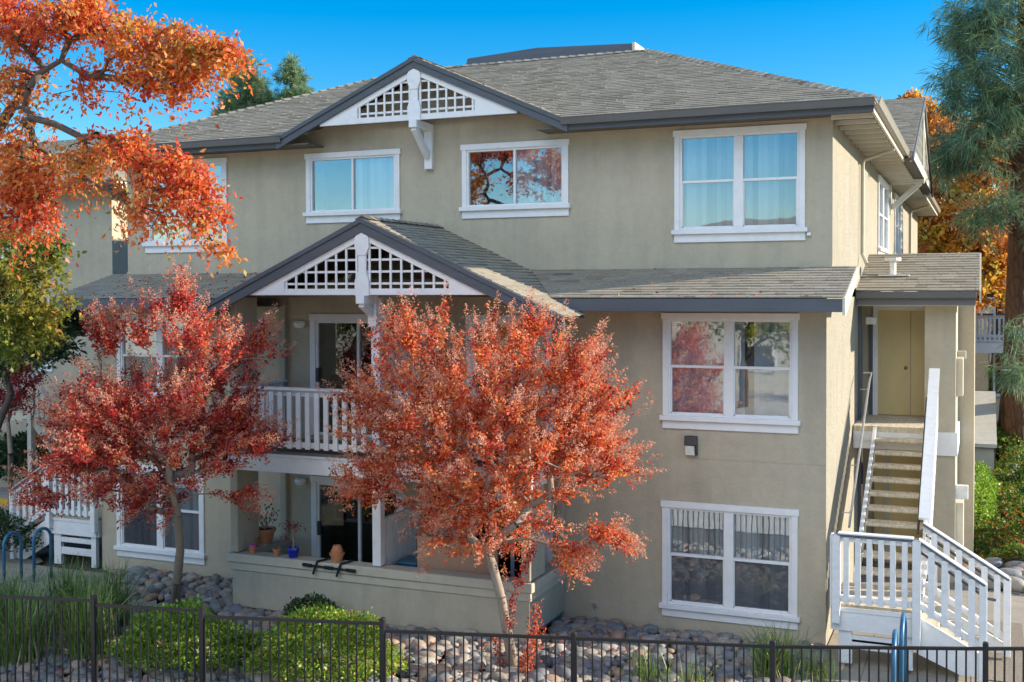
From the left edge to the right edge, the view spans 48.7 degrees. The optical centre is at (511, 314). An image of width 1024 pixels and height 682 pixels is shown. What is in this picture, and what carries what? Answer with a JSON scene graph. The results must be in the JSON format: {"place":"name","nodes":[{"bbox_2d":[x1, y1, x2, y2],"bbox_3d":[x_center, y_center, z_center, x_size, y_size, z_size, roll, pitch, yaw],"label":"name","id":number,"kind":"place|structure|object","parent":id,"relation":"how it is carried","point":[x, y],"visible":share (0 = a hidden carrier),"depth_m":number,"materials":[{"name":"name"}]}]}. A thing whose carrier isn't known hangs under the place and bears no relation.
{"place":"outdoors","nodes":[
{"label":"outdoors","id":0,"kind":"place"},
{"bbox_2d":[0,372,100,516],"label":"neighbour staircase","id":1,"kind":"structure","parent":0,"point":[33,427],"depth_m":26.98,"materials":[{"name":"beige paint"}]},
{"bbox_2d":[0,0,1017,202],"label":"sky","id":2,"kind":"structure","parent":0,"point":[868,46],"materials":[{"name":"blue"}]},
{"bbox_2d":[0,439,1023,681],"bbox_3d":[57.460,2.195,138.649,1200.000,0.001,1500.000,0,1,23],"label":"ground","id":3,"kind":"structure","parent":0,"point":[332,524],"depth_m":24.61,"materials":[{"name":"grey concrete"}]},
{"bbox_2d":[0,507,43,554],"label":"shrub","id":4,"kind":"object","parent":3,"relation":"on","point":[5,523],"visible":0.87,"depth_m":22.48,"materials":[{"name":"green plant"}]},
{"bbox_2d":[0,359,51,509],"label":"crape myrtle","id":5,"kind":"object","parent":3,"relation":"on","point":[21,393],"visible":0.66,"depth_m":25.21,"materials":[{"name":"red plant"}]},
{"bbox_2d":[0,426,67,490],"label":"shrub","id":6,"kind":"object","parent":3,"relation":"on","point":[20,446],"visible":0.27,"depth_m":29.06,"materials":[{"name":"green plant"}]},
{"bbox_2d":[0,505,70,564],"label":"walkway","id":7,"kind":"structure","parent":3,"relation":"on","point":[29,560],"depth_m":23.07,"materials":[{"name":"concrete"}]},
{"bbox_2d":[0,498,41,507],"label":"painted kerb","id":8,"kind":"structure","parent":7,"relation":"on","point":[3,500],"depth_m":28.52,"materials":[{"name":"yellow paint"}]},
{"bbox_2d":[0,487,76,507],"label":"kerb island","id":9,"kind":"structure","parent":3,"relation":"on","point":[3,491],"depth_m":29.34,"materials":[{"name":"concrete"}]},
{"bbox_2d":[0,229,88,379],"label":"pear tree","id":10,"kind":"object","parent":3,"relation":"on","point":[37,318],"visible":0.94,"depth_m":16.41,"materials":[{"name":"green plant"}]},
{"bbox_2d":[0,291,98,429],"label":"evergreen tree","id":11,"kind":"object","parent":3,"relation":"on","point":[73,327],"visible":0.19,"depth_m":22.04,"materials":[{"name":"green plant"}]},
{"bbox_2d":[9,464,101,567],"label":"entry staircase","id":12,"kind":"structure","parent":3,"relation":"on","point":[75,522],"depth_m":22.44,"materials":[{"name":"white wood"}]},
{"bbox_2d":[0,138,127,503],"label":"neighbour building","id":13,"kind":"structure","parent":3,"relation":"on","point":[99,259],"depth_m":29.15,"materials":[{"name":"white paint"}]},
{"bbox_2d":[0,203,50,261],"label":"window","id":14,"kind":"structure","parent":13,"relation":"in","point":[45,203],"depth_m":29.88,"materials":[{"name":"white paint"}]},
{"bbox_2d":[0,307,53,371],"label":"window","id":15,"kind":"structure","parent":13,"relation":"in","point":[51,369],"depth_m":29.58,"materials":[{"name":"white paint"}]},
{"bbox_2d":[0,561,156,655],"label":"bike pad","id":16,"kind":"object","parent":3,"relation":"on","point":[28,574],"visible":0.2,"depth_m":21.07,"materials":[{"name":"concrete"}]},
{"bbox_2d":[2,531,22,586],"bbox_3d":[-9.117,4.454,20.661,0.060,1.010,0.463,0,1,21],"label":"bike rack","id":17,"kind":"object","parent":16,"relation":"on","point":[18,534],"visible":0.95,"depth_m":20.59,"materials":[{"name":"blue metal"}]},
{"bbox_2d":[32,527,52,582],"bbox_3d":[-8.720,4.445,21.020,0.060,1.010,0.449,0,1,26],"label":"bike rack","id":18,"kind":"object","parent":16,"relation":"on","point":[38,530],"visible":0.98,"depth_m":20.96,"materials":[{"name":"blue metal"}]},
{"bbox_2d":[1,551,135,631],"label":"strap plant","id":19,"kind":"object","parent":16,"relation":"on","point":[67,582],"visible":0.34,"depth_m":18.09,"materials":[{"name":"green plant"}]},
{"bbox_2d":[0,0,273,279],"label":"pear tree","id":20,"kind":"object","parent":3,"relation":"on","point":[176,60],"visible":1,"depth_m":13.72,"materials":[{"name":"orange plant"}]},
{"bbox_2d":[0,256,300,604],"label":"crape myrtle","id":21,"kind":"object","parent":3,"relation":"on","point":[125,425],"visible":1,"depth_m":16.66,"materials":[{"name":"red plant"}]},
{"bbox_2d":[98,593,262,674],"bbox_3d":[-4.689,4.542,16.014,2.299,1.102,1.650,0,1,23],"label":"round bush","id":22,"kind":"object","parent":3,"relation":"on","point":[223,625],"visible":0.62,"depth_m":15.69,"materials":[{"name":"green plant"}]},
{"bbox_2d":[209,49,276,115],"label":"pine tree","id":23,"kind":"object","parent":3,"relation":"on","point":[263,95],"visible":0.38,"depth_m":54.37,"materials":[{"name":"green plant"}]},
{"bbox_2d":[270,51,317,99],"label":"pine tree","id":24,"kind":"object","parent":3,"relation":"on","point":[292,79],"visible":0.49,"depth_m":53.67,"materials":[{"name":"green plant"}]},
{"bbox_2d":[0,566,829,681],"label":"river rocks","id":25,"kind":"object","parent":3,"relation":"on","point":[564,626],"visible":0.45,"depth_m":16.36,"materials":[{"name":"grey stone"}]},
{"bbox_2d":[0,558,63,635],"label":"strap plant","id":26,"kind":"object","parent":25,"relation":"on","point":[9,586],"visible":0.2,"depth_m":17.89,"materials":[{"name":"green plant"}]},
{"bbox_2d":[0,565,81,648],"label":"strap plant","id":27,"kind":"object","parent":25,"relation":"on","point":[33,594],"visible":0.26,"depth_m":17.20,"materials":[{"name":"green plant"}]},
{"bbox_2d":[0,580,109,668],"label":"strap plant","id":28,"kind":"object","parent":25,"relation":"on","point":[19,640],"visible":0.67,"depth_m":16.15,"materials":[{"name":"green plant"}]},
{"bbox_2d":[23,561,138,645],"bbox_3d":[-6.549,4.432,17.212,1.856,1.228,1.948,-1,2,-34],"label":"strap plant","id":29,"kind":"object","parent":25,"relation":"on","point":[88,587],"visible":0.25,"depth_m":17.29,"materials":[{"name":"green plant"}]},
{"bbox_2d":[26,580,152,660],"bbox_3d":[-6.181,4.449,16.557,1.960,1.220,2.025,0,1,23],"label":"strap plant","id":30,"kind":"object","parent":25,"relation":"on","point":[81,639],"visible":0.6,"depth_m":16.42,"materials":[{"name":"green plant"}]},
{"bbox_2d":[53,556,168,632],"bbox_3d":[-6.458,4.429,18.089,2.122,1.194,1.939,0,1,23],"label":"strap plant","id":31,"kind":"object","parent":25,"relation":"on","point":[124,598],"visible":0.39,"depth_m":18.01,"materials":[{"name":"green plant"}]},
{"bbox_2d":[223,628,280,666],"bbox_3d":[-3.657,4.786,16.126,0.938,0.600,0.976,0,1,23],"label":"round bush","id":32,"kind":"object","parent":25,"relation":"on","point":[257,637],"visible":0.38,"depth_m":15.99,"materials":[{"name":"green plant"}]},
{"bbox_2d":[282,591,343,619],"bbox_3d":[-3.131,4.713,17.756,1.097,0.667,0.844,0,1,23],"label":"round bush","id":33,"kind":"object","parent":25,"relation":"on","point":[309,599],"visible":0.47,"depth_m":17.72,"materials":[{"name":"green plant"}]},
{"bbox_2d":[233,599,410,681],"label":"round bush","id":34,"kind":"object","parent":25,"relation":"on","point":[316,612],"visible":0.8,"depth_m":15.25,"materials":[{"name":"green plant"}]},
{"bbox_2d":[37,570,779,681],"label":"fallen leaves","id":35,"kind":"object","parent":25,"relation":"on","point":[392,639],"visible":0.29,"depth_m":16.57,"materials":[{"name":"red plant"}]},
{"bbox_2d":[622,644,690,681],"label":"strap plant","id":36,"kind":"object","parent":25,"relation":"on","point":[644,673],"visible":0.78,"depth_m":15.40,"materials":[{"name":"green plant"}]},
{"bbox_2d":[665,653,728,681],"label":"strap plant","id":37,"kind":"object","parent":25,"relation":"on","point":[693,671],"visible":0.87,"depth_m":15.21,"materials":[{"name":"green plant"}]},
{"bbox_2d":[730,618,824,680],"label":"strap plant","id":38,"kind":"object","parent":25,"relation":"on","point":[786,665],"visible":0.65,"depth_m":15.46,"materials":[{"name":"green plant"}]},
{"bbox_2d":[783,642,862,681],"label":"strap plant","id":39,"kind":"object","parent":25,"relation":"on","point":[817,669],"visible":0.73,"depth_m":15.49,"materials":[{"name":"green plant"}]},
{"bbox_2d":[313,279,665,665],"bbox_3d":[-0.409,2.305,15.694,4.285,5.610,3.769,-1,1,-16],"label":"crape myrtle","id":40,"kind":"object","parent":3,"relation":"on","point":[588,434],"visible":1,"depth_m":15.36,"materials":[{"name":"red plant"}]},
{"bbox_2d":[502,540,537,632],"bbox_3d":[0.114,3.713,15.454,0.554,1.352,0.266,1,2,40],"label":"tree sucker","id":41,"kind":"object","parent":40,"relation":"attached to","point":[518,581],"visible":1,"depth_m":15.45,"materials":[{"name":"red plant"}]},
{"bbox_2d":[492,637,507,668],"bbox_3d":[-0.187,4.841,15.897,0.266,0.716,0.181,1,2,35],"label":"tree sucker","id":42,"kind":"object","parent":3,"relation":"on","point":[496,650],"visible":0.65,"depth_m":15.89,"materials":[{"name":"red plant"}]},
{"bbox_2d":[0,594,1023,681],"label":"metal fence","id":43,"kind":"object","parent":3,"relation":"on","point":[573,637],"visible":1,"depth_m":14.15,"materials":[{"name":"black metal"}]},
{"bbox_2d":[48,42,981,645],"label":"apartment building","id":44,"kind":"structure","parent":3,"relation":"on","point":[582,178],"depth_m":18.72,"materials":[{"name":"beige paint"}]},
{"bbox_2d":[113,464,206,564],"bbox_3d":[-6.707,3.784,21.619,2.150,1.810,0.200,0,1,23],"label":"window","id":45,"kind":"structure","parent":44,"relation":"in","point":[136,540],"depth_m":21.59,"materials":[{"name":"white paint"}]},
{"bbox_2d":[116,313,204,406],"bbox_3d":[-6.685,0.855,21.541,2.120,1.750,0.200,0,1,23],"label":"window","id":46,"kind":"structure","parent":44,"relation":"in","point":[122,354],"depth_m":21.71,"materials":[{"name":"white paint"}]},
{"bbox_2d":[142,157,229,252],"bbox_3d":[-6.350,-2.114,22.102,2.040,1.800,0.221,0,1,23],"label":"window","id":47,"kind":"structure","parent":44,"relation":"in","point":[150,246],"depth_m":22.04,"materials":[{"name":"white paint"}]},
{"bbox_2d":[249,544,256,553],"bbox_3d":[-4.361,3.936,19.042,0.136,0.150,0.134,0,1,23],"label":"plant pot","id":48,"kind":"object","parent":44,"relation":"on","point":[252,548],"visible":1,"depth_m":19.00,"materials":[{"name":"ceramic"}]},
{"bbox_2d":[254,537,258,546],"bbox_3d":[-4.440,3.921,19.529,0.154,0.160,0.152,0,1,23],"label":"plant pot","id":49,"kind":"object","parent":44,"relation":"on","point":[256,541],"visible":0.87,"depth_m":19.48,"materials":[{"name":"ceramic"}]},
{"bbox_2d":[259,499,279,543],"bbox_3d":[-4.341,3.625,19.809,0.497,0.738,0.475,0,1,23],"label":"plant pot","id":50,"kind":"object","parent":44,"relation":"on","point":[266,533],"visible":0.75,"depth_m":19.71,"materials":[{"name":"ceramic"}]},
{"bbox_2d":[272,547,280,555],"bbox_3d":[-3.917,3.954,18.858,0.150,0.120,0.147,0,1,23],"label":"plant pot","id":51,"kind":"object","parent":44,"relation":"on","point":[276,551],"visible":1,"depth_m":18.81,"materials":[{"name":"ceramic"}]},
{"bbox_2d":[279,520,309,557],"bbox_3d":[-3.559,3.694,18.705,0.672,0.644,0.335,0,1,23],"label":"plant pot","id":52,"kind":"object","parent":44,"relation":"on","point":[292,550],"visible":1,"depth_m":18.69,"materials":[{"name":"ceramic"}]},
{"bbox_2d":[302,557,355,576],"bbox_3d":[-2.909,4.095,18.369,0.981,0.236,0.303,0,1,23],"label":"pull up bar","id":53,"kind":"object","parent":44,"relation":"attached to","point":[339,568],"visible":1,"depth_m":18.26,"materials":[{"name":"black metal"}]},
{"bbox_2d":[329,551,344,562],"bbox_3d":[-2.846,3.945,18.414,0.253,0.150,0.249,0,1,23],"label":"plant pot","id":54,"kind":"object","parent":44,"relation":"on","point":[336,558],"visible":0.91,"depth_m":18.33,"materials":[{"name":"ceramic"}]},
{"bbox_2d":[331,544,342,553],"bbox_3d":[-2.846,3.817,18.411,0.200,0.135,0.200,0,1,23],"label":"plant pot","id":55,"kind":"object","parent":54,"relation":"on","point":[336,549],"visible":1,"depth_m":18.35,"materials":[{"name":"ceramic"}]},
{"bbox_2d":[303,148,401,223],"bbox_3d":[-2.804,-2.336,20.888,2.040,1.290,0.705,0,1,23],"label":"window","id":56,"kind":"structure","parent":44,"relation":"in","point":[366,183],"depth_m":20.66,"materials":[{"name":"white paint"}]},
{"bbox_2d":[309,314,403,437],"bbox_3d":[-2.566,1.063,20.293,1.890,2.160,0.970,0,1,23],"label":"sliding door","id":57,"kind":"structure","parent":44,"relation":"in","point":[355,346],"depth_m":20.21,"materials":[{"name":"white paint"}]},
{"bbox_2d":[310,475,404,562],"bbox_3d":[-2.555,3.877,20.355,1.890,2.010,0.970,0,1,23],"label":"sliding door","id":58,"kind":"structure","parent":44,"relation":"in","point":[358,527],"depth_m":20.30,"materials":[{"name":"white paint"}]},
{"bbox_2d":[396,555,415,566],"bbox_3d":[-1.606,4.456,18.643,0.440,0.860,0.490,0,1,23],"label":"storage box","id":59,"kind":"object","parent":44,"relation":"on","point":[409,561],"visible":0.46,"depth_m":18.48,"materials":[{"name":"blue paint"}]},
{"bbox_2d":[78,268,807,296],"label":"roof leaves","id":60,"kind":"object","parent":44,"relation":"on","point":[256,274],"visible":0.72,"depth_m":20.82,"materials":[{"name":"orange plant"}]},
{"bbox_2d":[416,533,498,574],"bbox_3d":[-0.873,4.214,17.929,1.448,1.390,0.044,0,1,23],"label":"privacy screen","id":61,"kind":"object","parent":44,"relation":"on","point":[436,560],"visible":0.14,"depth_m":17.97,"materials":[{"name":"brown fabric"}]},
{"bbox_2d":[465,315,552,444],"bbox_3d":[0.123,1.077,19.178,1.570,2.160,0.970,0,1,23],"label":"sliding door","id":62,"kind":"structure","parent":44,"relation":"in","point":[480,317],"depth_m":19.00,"materials":[{"name":"white paint"}]},
{"bbox_2d":[470,488,553,577],"bbox_3d":[0.133,3.892,19.240,1.570,2.010,0.970,0,1,23],"label":"sliding door","id":63,"kind":"structure","parent":44,"relation":"in","point":[511,565],"depth_m":19.07,"materials":[{"name":"white paint"}]},
{"bbox_2d":[459,139,570,218],"bbox_3d":[0.148,-2.319,19.664,2.050,1.290,0.705,0,1,23],"label":"window","id":64,"kind":"structure","parent":44,"relation":"in","point":[520,178],"depth_m":19.43,"materials":[{"name":"white paint"}]},
{"bbox_2d":[659,500,799,629],"bbox_3d":[3.344,3.834,17.453,2.170,1.820,0.200,0,1,23],"label":"window","id":65,"kind":"structure","parent":44,"relation":"in","point":[737,564],"depth_m":17.45,"materials":[{"name":"white paint"}]},
{"bbox_2d":[659,313,800,433],"bbox_3d":[3.434,0.874,17.619,2.160,1.810,0.705,0,1,23],"label":"window","id":66,"kind":"structure","parent":44,"relation":"in","point":[721,371],"depth_m":17.43,"materials":[{"name":"glass"}]},
{"bbox_2d":[671,123,807,242],"bbox_3d":[3.599,-2.065,17.966,2.150,1.810,0.200,0,1,23],"label":"window","id":67,"kind":"structure","parent":44,"relation":"in","point":[746,183],"depth_m":17.96,"materials":[{"name":"white paint"}]},
{"bbox_2d":[877,174,890,253],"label":"window","id":68,"kind":"structure","parent":44,"relation":"in","point":[883,188],"depth_m":26.20,"materials":[{"name":"white paint"}]},
{"bbox_2d":[894,193,902,253],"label":"window","id":69,"kind":"structure","parent":44,"relation":"in","point":[898,211],"depth_m":30.87,"materials":[{"name":"white paint"}]},
{"bbox_2d":[873,306,924,415],"bbox_3d":[7.428,0.870,21.705,0.970,2.150,0.080,0,1,23],"label":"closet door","id":70,"kind":"structure","parent":44,"relation":"in","point":[899,331],"depth_m":21.71,"materials":[{"name":"yellow paint"}]},
{"bbox_2d":[830,368,1018,681],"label":"entry staircase","id":71,"kind":"structure","parent":44,"relation":"attached to","point":[931,621],"depth_m":15.88,"materials":[{"name":"white wood"}]},
{"bbox_2d":[516,596,544,673],"bbox_3d":[0.232,4.519,15.605,0.500,1.296,0.299,0,1,23],"label":"tree sucker","id":72,"kind":"object","parent":3,"relation":"on","point":[532,643],"visible":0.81,"depth_m":15.58,"materials":[{"name":"red plant"}]},
{"bbox_2d":[813,564,970,681],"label":"landing pad","id":73,"kind":"object","parent":3,"relation":"on","point":[834,639],"visible":0.33,"depth_m":16.14,"materials":[{"name":"concrete"}]},
{"bbox_2d":[895,87,1010,316],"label":"oak tree","id":74,"kind":"object","parent":3,"relation":"on","point":[940,237],"visible":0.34,"depth_m":42.20,"materials":[{"name":"orange plant"}]},
{"bbox_2d":[917,206,1008,420],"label":"building","id":75,"kind":"structure","parent":3,"relation":"on","point":[986,326],"depth_m":46.49,"materials":[{"name":"paint"}]},
{"bbox_2d":[975,353,1002,396],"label":"window","id":76,"kind":"structure","parent":75,"relation":"in","point":[982,360],"depth_m":46.72,"materials":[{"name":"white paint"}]},
{"bbox_2d":[975,286,1005,337],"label":"window","id":77,"kind":"structure","parent":75,"relation":"in","point":[991,310],"depth_m":46.60,"materials":[{"name":"white paint"}]},
{"bbox_2d":[911,0,1023,464],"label":"pine tree","id":78,"kind":"object","parent":3,"relation":"on","point":[998,105],"visible":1,"depth_m":30.96,"materials":[{"name":"green plant"}]},
{"bbox_2d":[954,95,1013,198],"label":"oak tree","id":79,"kind":"object","parent":3,"relation":"on","point":[992,144],"depth_m":51.33,"materials":[{"name":"orange plant"}]},
{"bbox_2d":[974,391,996,473],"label":"stair wall","id":80,"kind":"structure","parent":3,"relation":"on","point":[985,427],"depth_m":32.42,"materials":[{"name":"beige paint"}]},
{"bbox_2d":[974,460,1000,525],"bbox_3d":[10.531,4.058,25.619,1.062,1.539,4.814,0,1,23],"label":"hedge shrub","id":81,"kind":"object","parent":3,"relation":"on","point":[983,475],"visible":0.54,"depth_m":24.56,"materials":[{"name":"green plant"}]},
{"bbox_2d":[954,557,1023,592],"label":"border rocks","id":82,"kind":"object","parent":3,"relation":"on","point":[1013,571],"visible":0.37,"depth_m":20.57,"materials":[{"name":"white stone"}]},
{"bbox_2d":[971,589,1023,681],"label":"walkway","id":83,"kind":"structure","parent":3,"relation":"on","point":[1017,608],"depth_m":18.87,"materials":[{"name":"concrete"}]},
{"bbox_2d":[891,629,898,681],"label":"bike rack","id":84,"kind":"object","parent":83,"relation":"on","point":[894,657],"visible":0.89,"depth_m":13.90,"materials":[{"name":"blue metal"}]},
{"bbox_2d":[899,612,906,681],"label":"bike rack","id":85,"kind":"object","parent":83,"relation":"on","point":[903,653],"visible":0.95,"depth_m":14.71,"materials":[{"name":"blue metal"}]},
{"bbox_2d":[987,620,1023,681],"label":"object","id":86,"kind":"object","parent":83,"relation":"on","point":[1017,639],"visible":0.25,"depth_m":16.19,"materials":[{"name":"beige concrete"}]},
{"bbox_2d":[974,481,1023,563],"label":"flowering groundcover","id":87,"kind":"object","parent":3,"relation":"on","point":[1012,529],"visible":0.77,"depth_m":23.47,"materials":[{"name":"green plant"}]},
{"bbox_2d":[991,441,1023,499],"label":"green groundcover","id":88,"kind":"object","parent":3,"relation":"on","point":[1008,478],"visible":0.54,"depth_m":30.93,"materials":[{"name":"green plant"}]},
{"bbox_2d":[994,421,1023,456],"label":"shrub","id":89,"kind":"object","parent":3,"relation":"on","point":[1003,439],"visible":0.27,"depth_m":33.37,"materials":[{"name":"green plant"}]},
{"bbox_2d":[994,450,1023,473],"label":"shrub","id":90,"kind":"object","parent":3,"relation":"on","point":[1007,463],"visible":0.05,"depth_m":33.40,"materials":[{"name":"plant"}]}
]}

